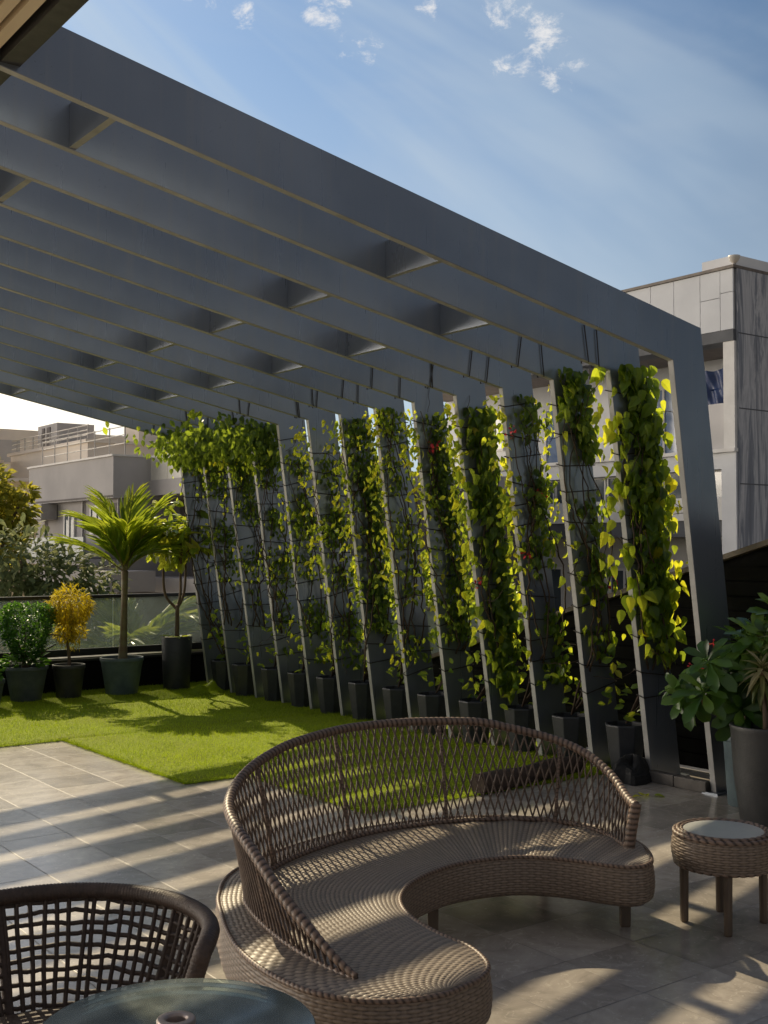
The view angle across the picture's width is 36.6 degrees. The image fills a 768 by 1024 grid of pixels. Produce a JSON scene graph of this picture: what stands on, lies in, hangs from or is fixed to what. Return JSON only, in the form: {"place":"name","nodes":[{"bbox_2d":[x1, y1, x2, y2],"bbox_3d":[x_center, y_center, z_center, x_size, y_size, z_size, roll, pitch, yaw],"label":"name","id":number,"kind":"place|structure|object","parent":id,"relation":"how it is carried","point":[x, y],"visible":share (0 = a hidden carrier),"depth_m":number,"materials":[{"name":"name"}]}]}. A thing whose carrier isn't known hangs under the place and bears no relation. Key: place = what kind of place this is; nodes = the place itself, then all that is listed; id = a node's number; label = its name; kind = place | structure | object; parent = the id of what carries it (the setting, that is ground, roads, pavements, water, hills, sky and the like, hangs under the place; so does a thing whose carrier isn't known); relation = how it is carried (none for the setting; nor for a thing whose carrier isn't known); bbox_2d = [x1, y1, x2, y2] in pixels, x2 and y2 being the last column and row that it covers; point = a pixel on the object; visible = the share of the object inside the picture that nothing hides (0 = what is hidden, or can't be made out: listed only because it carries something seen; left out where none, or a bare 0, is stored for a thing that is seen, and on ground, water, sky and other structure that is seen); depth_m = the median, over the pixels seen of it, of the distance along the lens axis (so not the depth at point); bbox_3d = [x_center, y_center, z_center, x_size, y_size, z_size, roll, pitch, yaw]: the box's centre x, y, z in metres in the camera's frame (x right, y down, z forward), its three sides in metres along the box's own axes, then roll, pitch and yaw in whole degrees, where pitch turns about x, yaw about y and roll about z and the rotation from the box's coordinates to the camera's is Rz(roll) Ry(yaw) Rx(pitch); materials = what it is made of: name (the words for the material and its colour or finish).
{"place":"outdoors","nodes":[
{"label":"outdoors","id":0,"kind":"place"},
{"bbox_2d":[0,431,18,466],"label":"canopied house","id":1,"kind":"structure","parent":0,"point":[3,433],"depth_m":40.43,"materials":[{"name":"beige concrete"}]},
{"bbox_2d":[0,477,35,652],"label":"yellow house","id":2,"kind":"structure","parent":0,"point":[16,483],"depth_m":33.90,"materials":[{"name":"yellow paint"}]},
{"bbox_2d":[0,429,123,476],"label":"apartment block","id":3,"kind":"structure","parent":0,"point":[6,444],"depth_m":62.62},
{"bbox_2d":[0,440,19,462],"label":"window","id":4,"kind":"structure","parent":3,"relation":"in","point":[6,447],"depth_m":62.27,"materials":[{"name":"grey glass"}]},
{"bbox_2d":[20,593,199,650],"bbox_3d":[-3.732,5.259,16.861,3.127,8.140,2.993,1,-2,-37],"label":"palm tree","id":5,"kind":"object","parent":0,"point":[152,631],"visible":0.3,"depth_m":16.85,"materials":[{"name":"green plant"}]},
{"bbox_2d":[7,423,378,477],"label":"cream building","id":6,"kind":"structure","parent":0,"point":[21,461],"depth_m":38.88,"materials":[{"name":"beige concrete"}]},
{"bbox_2d":[0,739,767,1023],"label":"terrace floor","id":7,"kind":"structure","parent":0,"point":[69,813],"depth_m":5.94,"materials":[{"name":"grey tile"}]},
{"bbox_2d":[0,882,219,1023],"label":"rope chair","id":8,"kind":"object","parent":7,"relation":"on","point":[201,941],"visible":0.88,"depth_m":3.62,"materials":[{"name":"brown fabric"}]},
{"bbox_2d":[43,978,315,1023],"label":"glass table","id":9,"kind":"object","parent":7,"relation":"on","point":[197,1003],"visible":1,"depth_m":2.80,"materials":[{"name":"glass"}]},
{"bbox_2d":[0,680,611,812],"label":"turf mat","id":10,"kind":"object","parent":7,"relation":"on","point":[177,743],"visible":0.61,"depth_m":10.88,"materials":[{"name":"green plant"}]},
{"bbox_2d":[0,659,5,702],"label":"potted plant","id":11,"kind":"object","parent":10,"relation":"on","point":[2,678],"visible":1,"depth_m":12.97,"materials":[{"name":"green plant"}]},
{"bbox_2d":[0,601,57,701],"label":"potted bush","id":12,"kind":"object","parent":10,"relation":"on","point":[26,678],"visible":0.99,"depth_m":13.48,"materials":[{"name":"green plant"}]},
{"bbox_2d":[43,582,96,697],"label":"potted bush","id":13,"kind":"object","parent":10,"relation":"on","point":[68,678],"visible":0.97,"depth_m":13.77,"materials":[{"name":"yellow plant"}]},
{"bbox_2d":[46,482,185,694],"bbox_3d":[-3.274,0.922,14.219,1.632,2.641,1.289,-1,-2,32],"label":"potted palm","id":14,"kind":"object","parent":10,"relation":"on","point":[127,537],"visible":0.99,"depth_m":14.19,"materials":[{"name":"plant"}]},
{"bbox_2d":[143,500,213,689],"bbox_3d":[-2.656,1.052,14.775,1.128,2.415,1.245,1,-2,-37],"label":"potted tree","id":15,"kind":"object","parent":10,"relation":"on","point":[176,656],"visible":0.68,"depth_m":14.64,"materials":[{"name":"green plant"}]},
{"bbox_2d":[182,678,229,694],"bbox_3d":[-2.171,2.154,14.459,0.648,0.173,0.490,1,-2,-37],"label":"turf fold","id":16,"kind":"object","parent":10,"relation":"on","point":[212,686],"visible":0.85,"depth_m":14.33,"materials":[{"name":"green plant"}]},
{"bbox_2d":[211,659,229,690],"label":"plant pot","id":17,"kind":"object","parent":10,"relation":"on","point":[220,673],"visible":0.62,"depth_m":14.42,"materials":[{"name":"plastic"}]},
{"bbox_2d":[232,662,254,695],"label":"plant pot","id":18,"kind":"object","parent":10,"relation":"on","point":[243,678],"visible":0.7,"depth_m":13.95,"materials":[{"name":"plastic"}]},
{"bbox_2d":[261,666,280,701],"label":"plant pot","id":19,"kind":"object","parent":10,"relation":"on","point":[270,682],"visible":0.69,"depth_m":13.44,"materials":[{"name":"plastic"}]},
{"bbox_2d":[287,670,309,706],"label":"plant pot","id":20,"kind":"object","parent":10,"relation":"on","point":[298,688],"visible":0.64,"depth_m":12.99,"materials":[{"name":"plastic"}]},
{"bbox_2d":[316,675,339,713],"bbox_3d":[-0.575,1.994,12.647,0.314,0.400,0.314,1,-2,-37],"label":"plant pot","id":21,"kind":"object","parent":10,"relation":"on","point":[327,688],"visible":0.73,"depth_m":12.53,"materials":[{"name":"plastic"}]},
{"bbox_2d":[348,680,372,719],"bbox_3d":[-0.212,1.979,12.162,0.314,0.400,0.314,1,-2,-37],"label":"plant pot","id":22,"kind":"object","parent":10,"relation":"on","point":[360,698],"visible":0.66,"depth_m":12.04,"materials":[{"name":"plastic"}]},
{"bbox_2d":[382,685,407,726],"bbox_3d":[0.146,1.963,11.662,0.314,0.400,0.314,1,-2,-37],"label":"plant pot","id":23,"kind":"object","parent":10,"relation":"on","point":[395,701],"visible":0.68,"depth_m":11.54,"materials":[{"name":"plastic"}]},
{"bbox_2d":[417,691,446,734],"bbox_3d":[0.481,1.948,11.179,0.314,0.400,0.314,1,-2,-37],"label":"plant pot","id":24,"kind":"object","parent":10,"relation":"on","point":[431,703],"visible":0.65,"depth_m":11.06,"materials":[{"name":"plastic"}]},
{"bbox_2d":[459,698,489,743],"bbox_3d":[0.850,1.934,10.705,0.314,0.400,0.314,1,-2,-37],"label":"plant pot","id":25,"kind":"object","parent":10,"relation":"on","point":[472,707],"visible":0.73,"depth_m":10.59,"materials":[{"name":"plastic"}]},
{"bbox_2d":[504,704,535,751],"bbox_3d":[1.219,1.919,10.233,0.314,0.400,0.314,1,-2,-37],"label":"plant pot","id":26,"kind":"object","parent":10,"relation":"on","point":[518,715],"visible":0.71,"depth_m":10.11,"materials":[{"name":"plastic"}]},
{"bbox_2d":[472,755,583,793],"bbox_3d":[1.111,1.997,8.845,1.175,0.160,0.162,2,-2,-44],"label":"log","id":27,"kind":"object","parent":10,"relation":"on","point":[524,774],"visible":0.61,"depth_m":8.71,"materials":[{"name":"wood"}]},
{"bbox_2d":[552,712,586,760],"bbox_3d":[1.570,1.904,9.745,0.314,0.400,0.314,1,-2,-37],"label":"plant pot","id":28,"kind":"object","parent":10,"relation":"on","point":[568,726],"visible":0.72,"depth_m":9.62,"materials":[{"name":"plastic"}]},
{"bbox_2d":[0,27,730,795],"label":"pergola","id":29,"kind":"object","parent":7,"relation":"on","point":[174,251],"visible":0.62,"depth_m":8.84,"materials":[{"name":"metal"}]},
{"bbox_2d":[0,0,88,85],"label":"roof overhang","id":30,"kind":"object","parent":29,"relation":"attached to","point":[29,29],"visible":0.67,"depth_m":5.11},
{"bbox_2d":[103,421,224,660],"bbox_3d":[-2.644,0.410,14.444,1.823,2.969,0.928,1,-2,-37],"label":"climbing vine","id":31,"kind":"object","parent":29,"relation":"attached to","point":[171,459],"visible":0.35,"depth_m":14.59,"materials":[{"name":"green plant"}]},
{"bbox_2d":[136,420,245,659],"bbox_3d":[-2.271,0.394,14.082,1.555,2.899,1.000,1,-2,-37],"label":"climbing vine","id":32,"kind":"object","parent":29,"relation":"attached to","point":[199,464],"visible":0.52,"depth_m":14.11,"materials":[{"name":"green plant"}]},
{"bbox_2d":[173,417,269,663],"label":"climbing vine","id":33,"kind":"object","parent":29,"relation":"attached to","point":[214,451],"visible":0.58,"depth_m":13.63,"materials":[{"name":"green plant"}]},
{"bbox_2d":[180,409,294,667],"bbox_3d":[-1.521,0.355,13.136,1.683,2.918,1.051,1,-2,-37],"label":"climbing vine","id":34,"kind":"object","parent":29,"relation":"attached to","point":[258,448],"visible":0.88,"depth_m":13.13,"materials":[{"name":"green plant"}]},
{"bbox_2d":[267,420,331,672],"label":"climbing vine","id":35,"kind":"object","parent":29,"relation":"attached to","point":[321,617],"visible":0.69,"depth_m":12.75,"materials":[{"name":"green plant"}]},
{"bbox_2d":[289,426,366,676],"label":"climbing vine","id":36,"kind":"object","parent":29,"relation":"attached to","point":[336,515],"visible":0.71,"depth_m":12.27,"materials":[{"name":"green plant"}]},
{"bbox_2d":[322,416,396,681],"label":"climbing vine","id":37,"kind":"object","parent":29,"relation":"attached to","point":[381,616],"visible":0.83,"depth_m":11.78,"materials":[{"name":"green plant"}]},
{"bbox_2d":[357,407,432,687],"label":"climbing vine","id":38,"kind":"object","parent":29,"relation":"attached to","point":[390,429],"visible":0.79,"depth_m":11.28,"materials":[{"name":"green plant"}]},
{"bbox_2d":[396,394,476,693],"bbox_3d":[0.541,0.231,10.989,1.127,3.032,0.862,1,-2,-37],"label":"climbing vine","id":39,"kind":"object","parent":29,"relation":"attached to","point":[462,630],"visible":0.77,"depth_m":10.82,"materials":[{"name":"green plant"}]},
{"bbox_2d":[433,395,527,704],"bbox_3d":[0.949,0.305,10.429,0.894,2.985,1.094,-1,-2,17],"label":"climbing vine","id":40,"kind":"object","parent":29,"relation":"attached to","point":[500,600],"visible":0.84,"depth_m":10.33,"materials":[{"name":"green plant"}]},
{"bbox_2d":[477,394,577,709],"bbox_3d":[1.238,0.364,9.983,1.056,2.727,0.868,1,-2,-37],"label":"climbing vine","id":41,"kind":"object","parent":29,"relation":"attached to","point":[538,492],"visible":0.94,"depth_m":9.88,"materials":[{"name":"green plant"}]},
{"bbox_2d":[544,366,633,714],"bbox_3d":[1.536,0.285,9.490,0.930,2.877,0.870,1,-2,-37],"label":"climbing vine","id":42,"kind":"object","parent":29,"relation":"attached to","point":[576,389],"visible":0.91,"depth_m":9.39,"materials":[{"name":"green plant"}]},
{"bbox_2d":[589,364,689,723],"bbox_3d":[1.959,0.282,9.089,1.006,2.813,0.794,1,-2,-22],"label":"climbing vine","id":43,"kind":"object","parent":29,"relation":"attached to","point":[656,591],"visible":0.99,"depth_m":8.88,"materials":[{"name":"green plant"}]},
{"bbox_2d":[215,717,655,1023],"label":"wicker sofa","id":44,"kind":"object","parent":7,"relation":"on","point":[328,928],"visible":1,"depth_m":5.26,"materials":[{"name":"wicker"}]},
{"bbox_2d":[605,721,643,769],"bbox_3d":[1.929,1.889,9.256,0.314,0.400,0.314,1,-2,-37],"label":"plant pot","id":45,"kind":"object","parent":7,"relation":"on","point":[623,738],"visible":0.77,"depth_m":9.14,"materials":[{"name":"plastic"}]},
{"bbox_2d":[610,754,651,785],"bbox_3d":[1.943,1.975,8.997,0.287,0.211,0.432,-1,-2,34],"label":"rock","id":46,"kind":"object","parent":7,"relation":"on","point":[631,769],"visible":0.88,"depth_m":8.88,"materials":[{"name":"black stone"}]},
{"bbox_2d":[632,792,663,796],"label":"fallen leaf","id":47,"kind":"object","parent":7,"relation":"on","point":[657,794],"visible":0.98,"depth_m":8.39,"materials":[{"name":"green plant"}]},
{"bbox_2d":[649,770,710,792],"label":"stone kerb","id":48,"kind":"structure","parent":7,"relation":"on","point":[680,781],"depth_m":8.70,"materials":[{"name":"grey stone"}]},
{"bbox_2d":[658,593,767,807],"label":"potted shrub","id":49,"kind":"object","parent":7,"relation":"on","point":[725,700],"visible":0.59,"depth_m":7.84,"materials":[{"name":"green plant"}]},
{"bbox_2d":[671,817,767,936],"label":"side table","id":50,"kind":"object","parent":7,"relation":"on","point":[724,851],"visible":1,"depth_m":5.43,"materials":[{"name":"wicker"}]},
{"bbox_2d":[729,621,767,826],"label":"potted plant","id":51,"kind":"object","parent":7,"relation":"on","point":[749,746],"visible":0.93,"depth_m":7.53,"materials":[{"name":"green plant"}]},
{"bbox_2d":[0,0,767,471],"label":"sky","id":52,"kind":"structure","parent":0,"point":[622,143],"materials":[{"name":"blue"}]},
{"bbox_2d":[442,256,767,771],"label":"concrete building","id":53,"kind":"structure","parent":0,"point":[722,303],"depth_m":19.53,"materials":[{"name":"grey concrete"}]},
{"bbox_2d":[494,420,504,451],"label":"window","id":54,"kind":"structure","parent":53,"relation":"in","point":[499,449],"depth_m":25.82,"materials":[{"name":"white glass"}]},
{"bbox_2d":[545,481,554,504],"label":"window","id":55,"kind":"structure","parent":53,"relation":"in","point":[552,495],"depth_m":22.70,"materials":[{"name":"grey glass"}]},
{"bbox_2d":[544,409,557,462],"bbox_3d":[3.755,-1.573,24.212,0.048,1.250,1.100,1,-2,-37],"label":"window","id":56,"kind":"structure","parent":53,"relation":"in","point":[552,458],"depth_m":24.51,"materials":[{"name":"blue glass"}]},
{"bbox_2d":[551,567,563,610],"bbox_3d":[3.384,1.600,23.619,0.048,0.970,0.750,1,-2,-37],"label":"window","id":57,"kind":"structure","parent":53,"relation":"in","point":[558,592],"depth_m":23.44,"materials":[{"name":"black glass"}]},
{"bbox_2d":[555,477,606,504],"bbox_3d":[3.748,-0.388,22.101,0.048,0.480,1.300,1,-2,-37],"label":"window","id":58,"kind":"structure","parent":53,"relation":"in","point":[601,483],"depth_m":21.73,"materials":[{"name":"grey glass"}]},
{"bbox_2d":[609,568,626,592],"bbox_3d":[4.577,1.550,22.014,0.048,0.970,0.750,1,-2,-37],"label":"window","id":59,"kind":"structure","parent":53,"relation":"in","point":[621,577],"depth_m":22.11,"materials":[{"name":"grey glass"}]},
{"bbox_2d":[607,477,663,502],"bbox_3d":[4.547,-0.422,21.025,0.048,0.480,1.300,1,-2,-37],"label":"window","id":60,"kind":"structure","parent":53,"relation":"in","point":[610,479],"depth_m":21.47,"materials":[{"name":"grey glass"}]},
{"bbox_2d":[654,387,676,452],"bbox_3d":[5.335,-1.694,22.087,0.048,1.360,1.200,1,-2,-37],"label":"window","id":61,"kind":"structure","parent":53,"relation":"in","point":[665,395],"depth_m":22.02,"materials":[{"name":"blue glass"}]},
{"bbox_2d":[664,470,721,499],"bbox_3d":[5.346,-0.455,19.950,0.048,0.480,1.300,1,-2,-37],"label":"window","id":62,"kind":"structure","parent":53,"relation":"in","point":[677,492],"depth_m":20.16,"materials":[{"name":"white glass"}]},
{"bbox_2d":[705,368,723,404],"bbox_3d":[5.512,-2.096,19.757,0.100,0.702,0.870,1,-2,-37],"label":"window","id":63,"kind":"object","parent":53,"relation":"hanging from","point":[714,383],"visible":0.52,"depth_m":19.67,"materials":[{"name":"blue glass"}]},
{"bbox_2d":[728,254,739,264],"bbox_3d":[5.834,-4.182,19.320,0.200,0.180,0.200,1,-2,-37],"label":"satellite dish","id":64,"kind":"object","parent":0,"point":[734,258],"visible":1,"depth_m":19.26,"materials":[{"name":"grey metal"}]},
{"label":"ground","id":65,"kind":"structure","parent":0,"visible":0},
{"bbox_2d":[0,463,43,608],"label":"street tree","id":66,"kind":"object","parent":65,"relation":"on","point":[18,499],"visible":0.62,"depth_m":19.89,"materials":[{"name":"green plant"}]},
{"bbox_2d":[0,512,130,652],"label":"street tree","id":67,"kind":"object","parent":65,"relation":"on","point":[25,577],"visible":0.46,"depth_m":17.80,"materials":[{"name":"green plant"}]},
{"bbox_2d":[26,426,343,646],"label":"grey building","id":68,"kind":"structure","parent":65,"relation":"on","point":[111,476],"depth_m":24.83,"materials":[{"name":"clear concrete"}]},
{"bbox_2d":[29,504,56,519],"bbox_3d":[-8.060,0.008,27.285,0.380,0.360,1.000,1,-2,-37],"label":"air conditioner","id":69,"kind":"object","parent":68,"relation":"attached to","point":[49,511],"visible":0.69,"depth_m":26.89,"materials":[{"name":"grey metal"}]},
{"bbox_2d":[63,512,75,536],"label":"window","id":70,"kind":"structure","parent":68,"relation":"in","point":[69,525],"depth_m":26.32,"materials":[{"name":"white glass"}]},
{"bbox_2d":[89,506,100,533],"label":"window","id":71,"kind":"structure","parent":68,"relation":"in","point":[92,513],"depth_m":25.25,"materials":[{"name":"white glass"}]},
{"bbox_2d":[105,503,116,556],"bbox_3d":[-5.757,0.377,24.498,0.028,1.130,0.600,1,-2,-37],"label":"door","id":72,"kind":"structure","parent":68,"relation":"in","point":[115,504],"depth_m":24.43,"materials":[{"name":"grey"}]},
{"bbox_2d":[149,454,549,739],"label":"terrace building","id":73,"kind":"structure","parent":65,"relation":"on","point":[162,482],"depth_m":23.43,"materials":[{"name":"grey concrete"}]},
{"bbox_2d":[296,545,522,612],"bbox_3d":[0.369,4.804,16.493,4.785,9.031,2.032,-2,-2,43],"label":"street tree","id":74,"kind":"object","parent":65,"relation":"on","point":[426,576],"visible":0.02,"depth_m":16.19,"materials":[{"name":"green plant"}]},
{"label":"terrace base","id":75,"kind":"structure","parent":65,"relation":"on","visible":0},
{"bbox_2d":[0,649,205,696],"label":"parapet","id":76,"kind":"structure","parent":75,"relation":"on","point":[151,671],"depth_m":15.01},
{"bbox_2d":[0,592,201,660],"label":"glass railing","id":77,"kind":"object","parent":76,"relation":"on","point":[110,650],"visible":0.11,"depth_m":14.94,"materials":[{"name":"grey"}]},
{"bbox_2d":[303,539,767,769],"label":"boundary wall","id":78,"kind":"structure","parent":75,"relation":"on","point":[746,574],"depth_m":9.64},
{"bbox_2d":[297,602,523,661],"bbox_3d":[-0.384,1.367,13.630,0.070,0.625,6.200,1,-2,-37],"label":"glass railing","id":79,"kind":"object","parent":78,"relation":"on","point":[430,617],"depth_m":12.47,"materials":[{"name":"grey"}]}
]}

